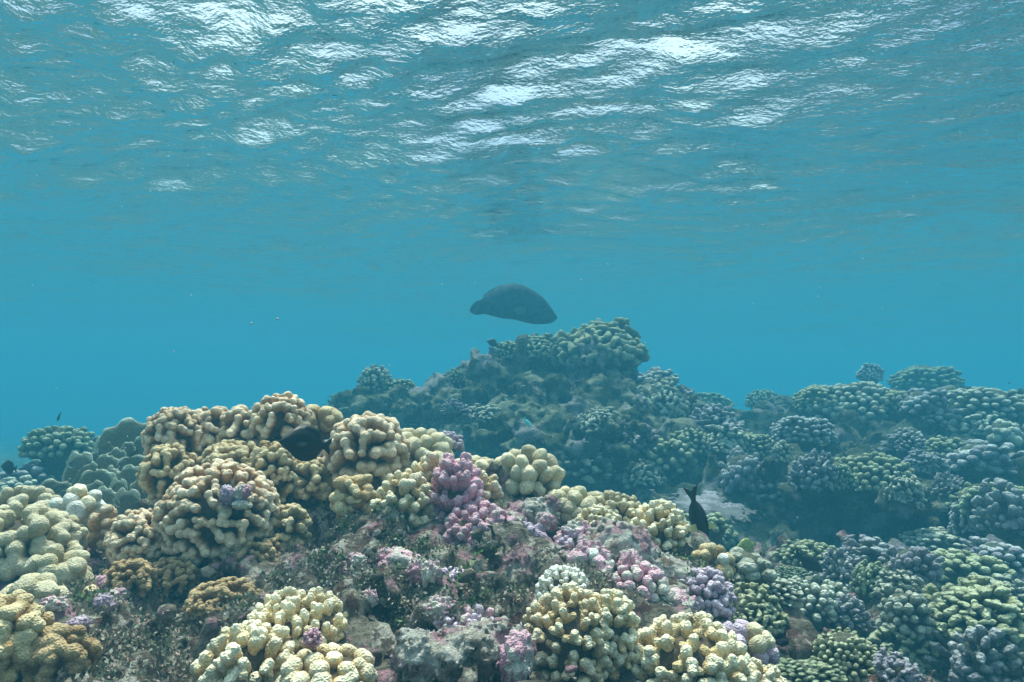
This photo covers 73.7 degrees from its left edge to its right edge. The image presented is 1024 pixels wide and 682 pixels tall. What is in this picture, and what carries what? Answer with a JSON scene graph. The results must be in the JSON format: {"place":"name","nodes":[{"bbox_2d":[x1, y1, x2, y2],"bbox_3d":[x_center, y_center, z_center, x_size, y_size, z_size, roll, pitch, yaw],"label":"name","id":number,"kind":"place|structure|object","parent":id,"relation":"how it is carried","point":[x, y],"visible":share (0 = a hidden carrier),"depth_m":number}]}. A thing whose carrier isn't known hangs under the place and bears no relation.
{"place":"outdoors","nodes":[
{"label":"outdoors","id":0,"kind":"place"},
{"bbox_2d":[0,415,328,471],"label":"seabed","id":1,"kind":"structure","parent":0,"point":[14,430],"depth_m":44.30},
{"bbox_2d":[17,425,99,481],"bbox_3d":[-2.340,0.664,3.564,0.388,0.446,0.312,0,-5,0],"label":"branching coral","id":2,"kind":"object","parent":1,"relation":"on","point":[54,446],"visible":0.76,"depth_m":3.48},
{"bbox_2d":[0,438,1023,681],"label":"reef","id":3,"kind":"object","parent":1,"relation":"on","point":[796,639],"visible":0.21,"depth_m":1.26},
{"bbox_2d":[0,485,60,509],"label":"lobe coral","id":4,"kind":"object","parent":3,"relation":"on","point":[24,495],"visible":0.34,"depth_m":1.73},
{"bbox_2d":[0,589,60,681],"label":"lobe coral","id":5,"kind":"object","parent":3,"relation":"on","point":[25,620],"visible":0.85,"depth_m":0.92},
{"bbox_2d":[0,572,68,603],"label":"lobe coral","id":6,"kind":"object","parent":3,"relation":"on","point":[39,586],"visible":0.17,"depth_m":1.13},
{"bbox_2d":[0,500,89,581],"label":"lobe coral","id":7,"kind":"object","parent":3,"relation":"on","point":[30,530],"visible":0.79,"depth_m":1.41},
{"bbox_2d":[23,543,93,587],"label":"lobe coral","id":8,"kind":"object","parent":3,"relation":"on","point":[67,568],"visible":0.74,"depth_m":1.30},
{"bbox_2d":[17,623,102,681],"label":"lobe coral","id":9,"kind":"object","parent":3,"relation":"on","point":[75,649],"visible":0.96,"depth_m":0.92},
{"bbox_2d":[49,484,105,524],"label":"lobe coral","id":10,"kind":"object","parent":3,"relation":"on","point":[83,504],"visible":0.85,"depth_m":1.64},
{"bbox_2d":[37,417,147,514],"bbox_3d":[-1.297,0.533,2.283,0.479,0.540,0.893,0,-5,-4],"label":"coral","id":11,"kind":"object","parent":3,"relation":"on","point":[116,455],"visible":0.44,"depth_m":2.26},
{"bbox_2d":[86,504,117,551],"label":"cauliflower coral","id":12,"kind":"object","parent":3,"relation":"on","point":[99,525],"visible":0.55,"depth_m":1.51},
{"bbox_2d":[101,558,157,597],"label":"cauliflower coral","id":13,"kind":"object","parent":3,"relation":"on","point":[139,576],"visible":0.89,"depth_m":1.30},
{"bbox_2d":[103,508,168,565],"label":"cauliflower coral","id":14,"kind":"object","parent":3,"relation":"on","point":[132,534],"visible":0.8,"depth_m":1.39},
{"bbox_2d":[135,442,196,500],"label":"cauliflower coral","id":15,"kind":"object","parent":3,"relation":"on","point":[161,467],"visible":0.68,"depth_m":1.58},
{"bbox_2d":[140,406,208,455],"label":"cauliflower coral","id":16,"kind":"object","parent":3,"relation":"on","point":[171,425],"visible":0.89,"depth_m":1.67},
{"bbox_2d":[151,554,201,595],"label":"cauliflower coral","id":17,"kind":"object","parent":3,"relation":"on","point":[179,572],"visible":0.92,"depth_m":1.34},
{"bbox_2d":[188,406,229,457],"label":"cauliflower coral","id":18,"kind":"object","parent":3,"relation":"on","point":[211,423],"visible":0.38,"depth_m":1.72},
{"bbox_2d":[151,458,280,565],"bbox_3d":[-0.632,0.363,1.463,0.266,0.221,0.218,0,-5,0],"label":"cauliflower coral","id":19,"kind":"object","parent":3,"relation":"on","point":[196,523],"visible":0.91,"depth_m":1.39},
{"bbox_2d":[182,576,264,619],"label":"cauliflower coral","id":20,"kind":"object","parent":3,"relation":"on","point":[201,595],"visible":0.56,"depth_m":1.22},
{"bbox_2d":[195,439,257,465],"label":"cauliflower coral","id":21,"kind":"object","parent":3,"relation":"on","point":[238,452],"visible":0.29,"depth_m":1.61},
{"bbox_2d":[190,619,294,681],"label":"finger coral","id":22,"kind":"object","parent":3,"relation":"on","point":[235,652],"visible":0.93,"depth_m":0.96},
{"bbox_2d":[215,404,273,444],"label":"cauliflower coral","id":23,"kind":"object","parent":3,"relation":"on","point":[237,420],"visible":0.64,"depth_m":1.71},
{"bbox_2d":[204,532,286,572],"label":"cauliflower coral","id":24,"kind":"object","parent":3,"relation":"on","point":[264,549],"visible":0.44,"depth_m":1.40},
{"bbox_2d":[247,440,300,503],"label":"cauliflower coral","id":25,"kind":"object","parent":3,"relation":"on","point":[276,462],"visible":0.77,"depth_m":1.59},
{"bbox_2d":[247,391,312,438],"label":"cauliflower coral","id":26,"kind":"object","parent":3,"relation":"on","point":[276,415],"visible":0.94,"depth_m":1.70},
{"bbox_2d":[273,503,312,550],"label":"cauliflower coral","id":27,"kind":"object","parent":3,"relation":"on","point":[295,519],"visible":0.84,"depth_m":1.47},
{"bbox_2d":[247,586,347,652],"bbox_3d":[-0.336,0.447,1.083,0.160,0.108,0.156,0,-5,0],"label":"finger coral","id":28,"kind":"object","parent":3,"relation":"on","point":[299,613],"visible":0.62,"depth_m":1.05},
{"bbox_2d":[291,457,332,500],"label":"cauliflower coral","id":29,"kind":"object","parent":3,"relation":"on","point":[313,479],"visible":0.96,"depth_m":1.61},
{"bbox_2d":[307,404,343,439],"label":"cauliflower coral","id":30,"kind":"object","parent":3,"relation":"on","point":[323,420],"visible":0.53,"depth_m":1.86},
{"bbox_2d":[275,642,377,681],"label":"finger coral","id":31,"kind":"object","parent":3,"relation":"on","point":[334,662],"visible":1,"depth_m":0.94},
{"bbox_2d":[329,474,378,525],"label":"cauliflower coral","id":32,"kind":"object","parent":3,"relation":"on","point":[350,494],"visible":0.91,"depth_m":1.50},
{"bbox_2d":[322,411,411,481],"bbox_3d":[-0.359,0.265,1.681,0.214,0.185,0.189,0,-5,0],"label":"cauliflower coral","id":33,"kind":"object","parent":3,"relation":"on","point":[373,444],"visible":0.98,"depth_m":1.63},
{"bbox_2d":[3,487,738,681],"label":"turf algae","id":34,"kind":"object","parent":3,"relation":"on","point":[158,641],"visible":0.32,"depth_m":1.18},
{"bbox_2d":[6,501,735,622],"bbox_3d":[-0.213,0.432,1.403,1.398,0.228,0.648,1,-5,-6],"label":"leafy algae","id":35,"kind":"object","parent":3,"relation":"on","point":[459,576],"visible":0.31,"depth_m":1.28},
{"bbox_2d":[370,468,436,530],"bbox_3d":[-0.233,0.356,1.477,0.143,0.159,0.129,0,-5,0],"label":"finger coral","id":36,"kind":"object","parent":3,"relation":"on","point":[409,488],"visible":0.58,"depth_m":1.44},
{"bbox_2d":[387,627,441,681],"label":"coral rock","id":37,"kind":"object","parent":3,"relation":"on","point":[410,652],"visible":0.77,"depth_m":1.00},
{"bbox_2d":[401,427,453,472],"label":"cauliflower coral","id":38,"kind":"object","parent":3,"relation":"on","point":[421,439],"visible":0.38,"depth_m":1.80},
{"bbox_2d":[426,452,484,518],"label":"finger coral","id":39,"kind":"object","parent":3,"relation":"on","point":[455,483],"visible":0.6,"depth_m":1.47},
{"bbox_2d":[433,603,493,629],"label":"finger coral","id":40,"kind":"object","parent":3,"relation":"on","point":[467,617],"visible":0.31,"depth_m":1.10},
{"bbox_2d":[428,615,517,681],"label":"coral rock","id":41,"kind":"object","parent":3,"relation":"on","point":[477,642],"visible":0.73,"depth_m":0.99},
{"bbox_2d":[443,500,514,545],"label":"finger coral","id":42,"kind":"object","parent":3,"relation":"on","point":[459,525],"visible":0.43,"depth_m":1.40},
{"bbox_2d":[489,542,542,596],"bbox_3d":[0.015,0.440,1.269,0.112,0.124,0.116,0,-5,0],"label":"coral rock","id":43,"kind":"object","parent":3,"relation":"on","point":[512,560],"visible":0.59,"depth_m":1.24},
{"bbox_2d":[495,623,537,681],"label":"coral rock","id":44,"kind":"object","parent":3,"relation":"on","point":[517,650],"visible":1,"depth_m":0.95},
{"bbox_2d":[493,444,565,496],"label":"cauliflower coral","id":45,"kind":"object","parent":3,"relation":"on","point":[530,469],"visible":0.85,"depth_m":1.72},
{"bbox_2d":[503,494,561,533],"bbox_3d":[0.036,0.396,1.529,0.155,0.103,0.122,0,-5,0],"label":"coral rock","id":46,"kind":"object","parent":3,"relation":"on","point":[529,509],"visible":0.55,"depth_m":1.50},
{"bbox_2d":[535,564,588,601],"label":"finger coral","id":47,"kind":"object","parent":3,"relation":"on","point":[552,577],"visible":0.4,"depth_m":1.15},
{"bbox_2d":[522,582,618,681],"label":"finger coral","id":48,"kind":"object","parent":3,"relation":"on","point":[563,627],"visible":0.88,"depth_m":1.00},
{"bbox_2d":[547,486,604,523],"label":"cauliflower coral","id":49,"kind":"object","parent":3,"relation":"on","point":[575,501],"visible":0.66,"depth_m":1.64},
{"bbox_2d":[566,545,614,573],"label":"finger coral","id":50,"kind":"object","parent":3,"relation":"on","point":[594,556],"visible":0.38,"depth_m":1.28},
{"bbox_2d":[594,588,640,680],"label":"finger coral","id":51,"kind":"object","parent":3,"relation":"on","point":[621,619],"visible":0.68,"depth_m":1.02},
{"bbox_2d":[594,490,640,522],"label":"finger coral","id":52,"kind":"object","parent":3,"relation":"on","point":[623,506],"visible":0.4,"depth_m":1.61},
{"bbox_2d":[584,516,661,571],"bbox_3d":[0.213,0.433,1.385,0.195,0.147,0.167,0,-5,0],"label":"coral rock","id":53,"kind":"object","parent":3,"relation":"on","point":[614,537],"visible":0.45,"depth_m":1.35},
{"bbox_2d":[609,560,670,601],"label":"finger coral","id":54,"kind":"object","parent":3,"relation":"on","point":[651,580],"visible":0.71,"depth_m":1.24},
{"bbox_2d":[630,499,690,551],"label":"finger coral","id":55,"kind":"object","parent":3,"relation":"on","point":[665,523],"visible":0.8,"depth_m":1.51},
{"bbox_2d":[648,549,701,582],"bbox_3d":[0.316,0.476,1.366,0.139,0.111,0.118,0,-5,0],"label":"coral rock","id":56,"kind":"object","parent":3,"relation":"on","point":[667,562],"visible":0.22,"depth_m":1.34},
{"bbox_2d":[631,611,756,681],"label":"finger coral","id":57,"kind":"object","parent":3,"relation":"on","point":[684,647],"visible":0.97,"depth_m":1.00},
{"bbox_2d":[682,566,736,623],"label":"finger coral","id":58,"kind":"object","parent":3,"relation":"on","point":[713,594],"visible":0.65,"depth_m":1.29},
{"bbox_2d":[691,542,735,581],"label":"cauliflower coral","id":59,"kind":"object","parent":3,"relation":"on","point":[712,553],"visible":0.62,"depth_m":1.46},
{"bbox_2d":[722,619,779,664],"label":"cauliflower coral","id":60,"kind":"object","parent":3,"relation":"on","point":[757,639],"visible":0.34,"depth_m":1.16},
{"bbox_2d":[729,546,777,590],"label":"lobe coral","id":61,"kind":"object","parent":3,"relation":"on","point":[754,567],"visible":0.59,"depth_m":1.45},
{"bbox_2d":[730,582,789,636],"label":"branching coral","id":62,"kind":"object","parent":3,"relation":"on","point":[763,608],"visible":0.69,"depth_m":1.33},
{"bbox_2d":[766,574,803,604],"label":"branching coral","id":63,"kind":"object","parent":3,"relation":"on","point":[784,590],"visible":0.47,"depth_m":1.48},
{"bbox_2d":[773,539,835,568],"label":"branching coral","id":64,"kind":"object","parent":3,"relation":"on","point":[785,553],"visible":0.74,"depth_m":2.35},
{"bbox_2d":[776,656,847,681],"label":"branching coral","id":65,"kind":"object","parent":3,"relation":"on","point":[811,669],"visible":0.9,"depth_m":1.18},
{"bbox_2d":[786,574,852,631],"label":"branching coral","id":66,"kind":"object","parent":3,"relation":"on","point":[817,605],"visible":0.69,"depth_m":1.86},
{"bbox_2d":[811,626,877,681],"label":"branching coral","id":67,"kind":"object","parent":3,"relation":"on","point":[848,651],"visible":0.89,"depth_m":1.20},
{"bbox_2d":[826,594,879,630],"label":"knobby coral","id":68,"kind":"object","parent":3,"relation":"on","point":[857,613],"visible":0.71,"depth_m":1.83},
{"bbox_2d":[842,534,893,563],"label":"knobby coral","id":69,"kind":"object","parent":3,"relation":"on","point":[870,549],"visible":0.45,"depth_m":2.30},
{"bbox_2d":[849,559,887,602],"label":"branching coral","id":70,"kind":"object","parent":3,"relation":"on","point":[865,574],"visible":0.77,"depth_m":1.96},
{"bbox_2d":[867,569,924,597],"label":"knobby coral","id":71,"kind":"object","parent":3,"relation":"on","point":[902,580],"visible":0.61,"depth_m":1.91},
{"bbox_2d":[872,647,926,681],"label":"knobby coral","id":72,"kind":"object","parent":3,"relation":"on","point":[895,666],"visible":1,"depth_m":1.08},
{"bbox_2d":[874,583,940,639],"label":"knobby coral","id":73,"kind":"object","parent":3,"relation":"on","point":[906,613],"visible":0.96,"depth_m":1.71},
{"bbox_2d":[881,545,944,582],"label":"knobby coral","id":74,"kind":"object","parent":3,"relation":"on","point":[923,563],"visible":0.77,"depth_m":2.07},
{"bbox_2d":[922,575,1023,646],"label":"branching coral","id":75,"kind":"object","parent":3,"relation":"on","point":[969,601],"visible":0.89,"depth_m":1.66},
{"bbox_2d":[322,325,707,502],"bbox_3d":[-0.008,0.704,4.956,3.284,1.660,2.273,0,-5,0],"label":"reef bommie","id":76,"kind":"object","parent":1,"relation":"on","point":[545,400],"visible":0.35,"depth_m":4.61},
{"bbox_2d":[356,364,392,394],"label":"branching coral","id":77,"kind":"object","parent":76,"relation":"on","point":[372,379],"visible":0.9,"depth_m":4.88},
{"bbox_2d":[523,333,553,367],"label":"branching coral","id":78,"kind":"object","parent":76,"relation":"on","point":[541,354],"visible":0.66,"depth_m":5.10},
{"bbox_2d":[559,452,621,484],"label":"knobby coral","id":79,"kind":"object","parent":76,"relation":"on","point":[584,469],"visible":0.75,"depth_m":4.00},
{"bbox_2d":[549,317,650,368],"bbox_3d":[0.645,0.247,5.020,0.741,0.866,0.599,0,-5,0],"label":"branching coral","id":80,"kind":"object","parent":76,"relation":"on","point":[618,340],"visible":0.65,"depth_m":4.90},
{"bbox_2d":[576,406,625,439],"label":"branching coral","id":81,"kind":"object","parent":76,"relation":"on","point":[593,417],"visible":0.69,"depth_m":4.01},
{"bbox_2d":[621,459,666,489],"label":"knobby coral","id":82,"kind":"object","parent":76,"relation":"on","point":[642,475],"visible":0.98,"depth_m":3.96},
{"bbox_2d":[636,374,689,418],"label":"branching coral","id":83,"kind":"object","parent":76,"relation":"on","point":[663,387],"visible":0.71,"depth_m":4.59},
{"bbox_2d":[643,434,697,481],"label":"branching coral","id":84,"kind":"object","parent":76,"relation":"on","point":[671,457],"visible":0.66,"depth_m":4.08},
{"bbox_2d":[689,403,748,433],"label":"knobby coral","id":85,"kind":"object","parent":76,"relation":"on","point":[712,414],"visible":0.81,"depth_m":4.32},
{"bbox_2d":[560,380,1023,681],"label":"reef","id":86,"kind":"object","parent":1,"relation":"on","point":[828,516],"visible":0.17,"depth_m":3.51},
{"bbox_2d":[649,488,764,537],"bbox_3d":[0.906,0.859,3.239,0.379,0.255,0.589,2,-5,-17],"label":"table coral","id":87,"kind":"object","parent":86,"relation":"on","point":[713,502],"visible":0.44,"depth_m":3.18},
{"bbox_2d":[704,425,752,460],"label":"branching coral","id":88,"kind":"object","parent":86,"relation":"on","point":[721,445],"visible":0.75,"depth_m":4.17},
{"bbox_2d":[718,446,763,493],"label":"knobby coral","id":89,"kind":"object","parent":86,"relation":"on","point":[738,473],"visible":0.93,"depth_m":3.65},
{"bbox_2d":[768,440,793,507],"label":"knobby coral","id":90,"kind":"object","parent":86,"relation":"on","point":[781,452],"visible":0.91,"depth_m":3.60},
{"bbox_2d":[769,415,839,451],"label":"branching coral","id":91,"kind":"object","parent":86,"relation":"on","point":[804,433],"visible":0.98,"depth_m":4.08},
{"bbox_2d":[785,448,842,499],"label":"knobby coral","id":92,"kind":"object","parent":86,"relation":"on","point":[813,475],"visible":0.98,"depth_m":3.32},
{"bbox_2d":[792,384,839,416],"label":"branching coral","id":93,"kind":"object","parent":86,"relation":"on","point":[810,396],"visible":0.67,"depth_m":4.89},
{"bbox_2d":[809,547,860,588],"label":"knobby coral","id":94,"kind":"object","parent":86,"relation":"on","point":[839,565],"visible":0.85,"depth_m":2.22},
{"bbox_2d":[827,460,858,498],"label":"branching coral","id":95,"kind":"object","parent":86,"relation":"on","point":[847,481],"visible":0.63,"depth_m":3.32},
{"bbox_2d":[806,381,898,421],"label":"branching coral","id":96,"kind":"object","parent":86,"relation":"on","point":[862,397],"visible":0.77,"depth_m":4.76},
{"bbox_2d":[834,451,914,499],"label":"branching coral","id":97,"kind":"object","parent":86,"relation":"on","point":[870,473],"visible":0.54,"depth_m":3.36},
{"bbox_2d":[877,427,927,454],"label":"knobby coral","id":98,"kind":"object","parent":86,"relation":"on","point":[904,440],"visible":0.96,"depth_m":3.86},
{"bbox_2d":[866,626,943,676],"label":"branching coral","id":99,"kind":"object","parent":86,"relation":"on","point":[915,650],"visible":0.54,"depth_m":1.69},
{"bbox_2d":[883,471,926,508],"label":"knobby coral","id":100,"kind":"object","parent":86,"relation":"on","point":[904,490],"visible":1,"depth_m":3.00},
{"bbox_2d":[895,387,955,417],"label":"knobby coral","id":101,"kind":"object","parent":86,"relation":"on","point":[915,402],"visible":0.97,"depth_m":4.37},
{"bbox_2d":[887,365,965,391],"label":"branching coral","id":102,"kind":"object","parent":86,"relation":"on","point":[927,378],"visible":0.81,"depth_m":6.25},
{"bbox_2d":[902,449,950,475],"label":"knobby coral","id":103,"kind":"object","parent":86,"relation":"on","point":[921,462],"visible":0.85,"depth_m":3.62},
{"bbox_2d":[898,526,973,551],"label":"branching coral","id":104,"kind":"object","parent":86,"relation":"on","point":[931,539],"visible":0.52,"depth_m":2.90},
{"bbox_2d":[926,471,964,496],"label":"knobby coral","id":105,"kind":"object","parent":86,"relation":"on","point":[947,484],"visible":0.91,"depth_m":3.11},
{"bbox_2d":[947,499,986,537],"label":"knobby coral","id":106,"kind":"object","parent":86,"relation":"on","point":[961,524],"visible":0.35,"depth_m":2.90},
{"bbox_2d":[944,408,998,439],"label":"knobby coral","id":107,"kind":"object","parent":86,"relation":"on","point":[974,424],"visible":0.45,"depth_m":4.28},
{"bbox_2d":[924,624,1021,681],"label":"knobby coral","id":108,"kind":"object","parent":86,"relation":"on","point":[983,657],"visible":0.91,"depth_m":1.58},
{"bbox_2d":[930,548,1017,589],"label":"branching coral","id":109,"kind":"object","parent":86,"relation":"on","point":[956,564],"visible":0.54,"depth_m":2.31},
{"bbox_2d":[943,439,1023,479],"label":"knobby coral","id":110,"kind":"object","parent":86,"relation":"on","point":[980,459],"visible":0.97,"depth_m":3.55},
{"bbox_2d":[945,387,1023,422],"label":"branching coral","id":111,"kind":"object","parent":86,"relation":"on","point":[1009,405],"visible":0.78,"depth_m":4.36},
{"bbox_2d":[945,482,1023,515],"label":"branching coral","id":112,"kind":"object","parent":86,"relation":"on","point":[967,494],"visible":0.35,"depth_m":2.86},
{"bbox_2d":[960,536,1023,572],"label":"knobby coral","id":113,"kind":"object","parent":86,"relation":"on","point":[1011,556],"visible":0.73,"depth_m":2.49},
{"bbox_2d":[969,477,1023,538],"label":"knobby coral","id":114,"kind":"object","parent":86,"relation":"on","point":[998,512],"visible":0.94,"depth_m":2.70},
{"bbox_2d":[984,419,1023,447],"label":"lobe coral","id":115,"kind":"object","parent":86,"relation":"on","point":[1000,432],"visible":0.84,"depth_m":4.04},
{"bbox_2d":[279,425,331,460],"bbox_3d":[-0.426,0.211,1.409,0.039,0.074,0.122,-4,-15,42],"label":"surgeonfish","id":116,"kind":"object","parent":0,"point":[304,443],"visible":1,"depth_m":1.40},
{"bbox_2d":[0,0,1023,386],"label":"water","id":117,"kind":"structure","parent":0,"point":[94,290],"depth_m":4.52},
{"bbox_2d":[0,0,1023,416],"label":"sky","id":118,"kind":"structure","parent":0,"point":[122,401]},
{"bbox_2d":[469,284,557,323],"bbox_3d":[0.018,-0.342,6.254,0.818,0.374,0.292,1,-5,-6],"label":"humphead wrasse","id":119,"kind":"object","parent":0,"point":[522,303],"visible":1,"depth_m":6.20},
{"bbox_2d":[684,485,715,535],"bbox_3d":[0.459,0.434,1.690,0.104,0.151,0.056,4,-22,-35],"label":"surgeonfish","id":120,"kind":"object","parent":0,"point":[698,518],"visible":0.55,"depth_m":1.68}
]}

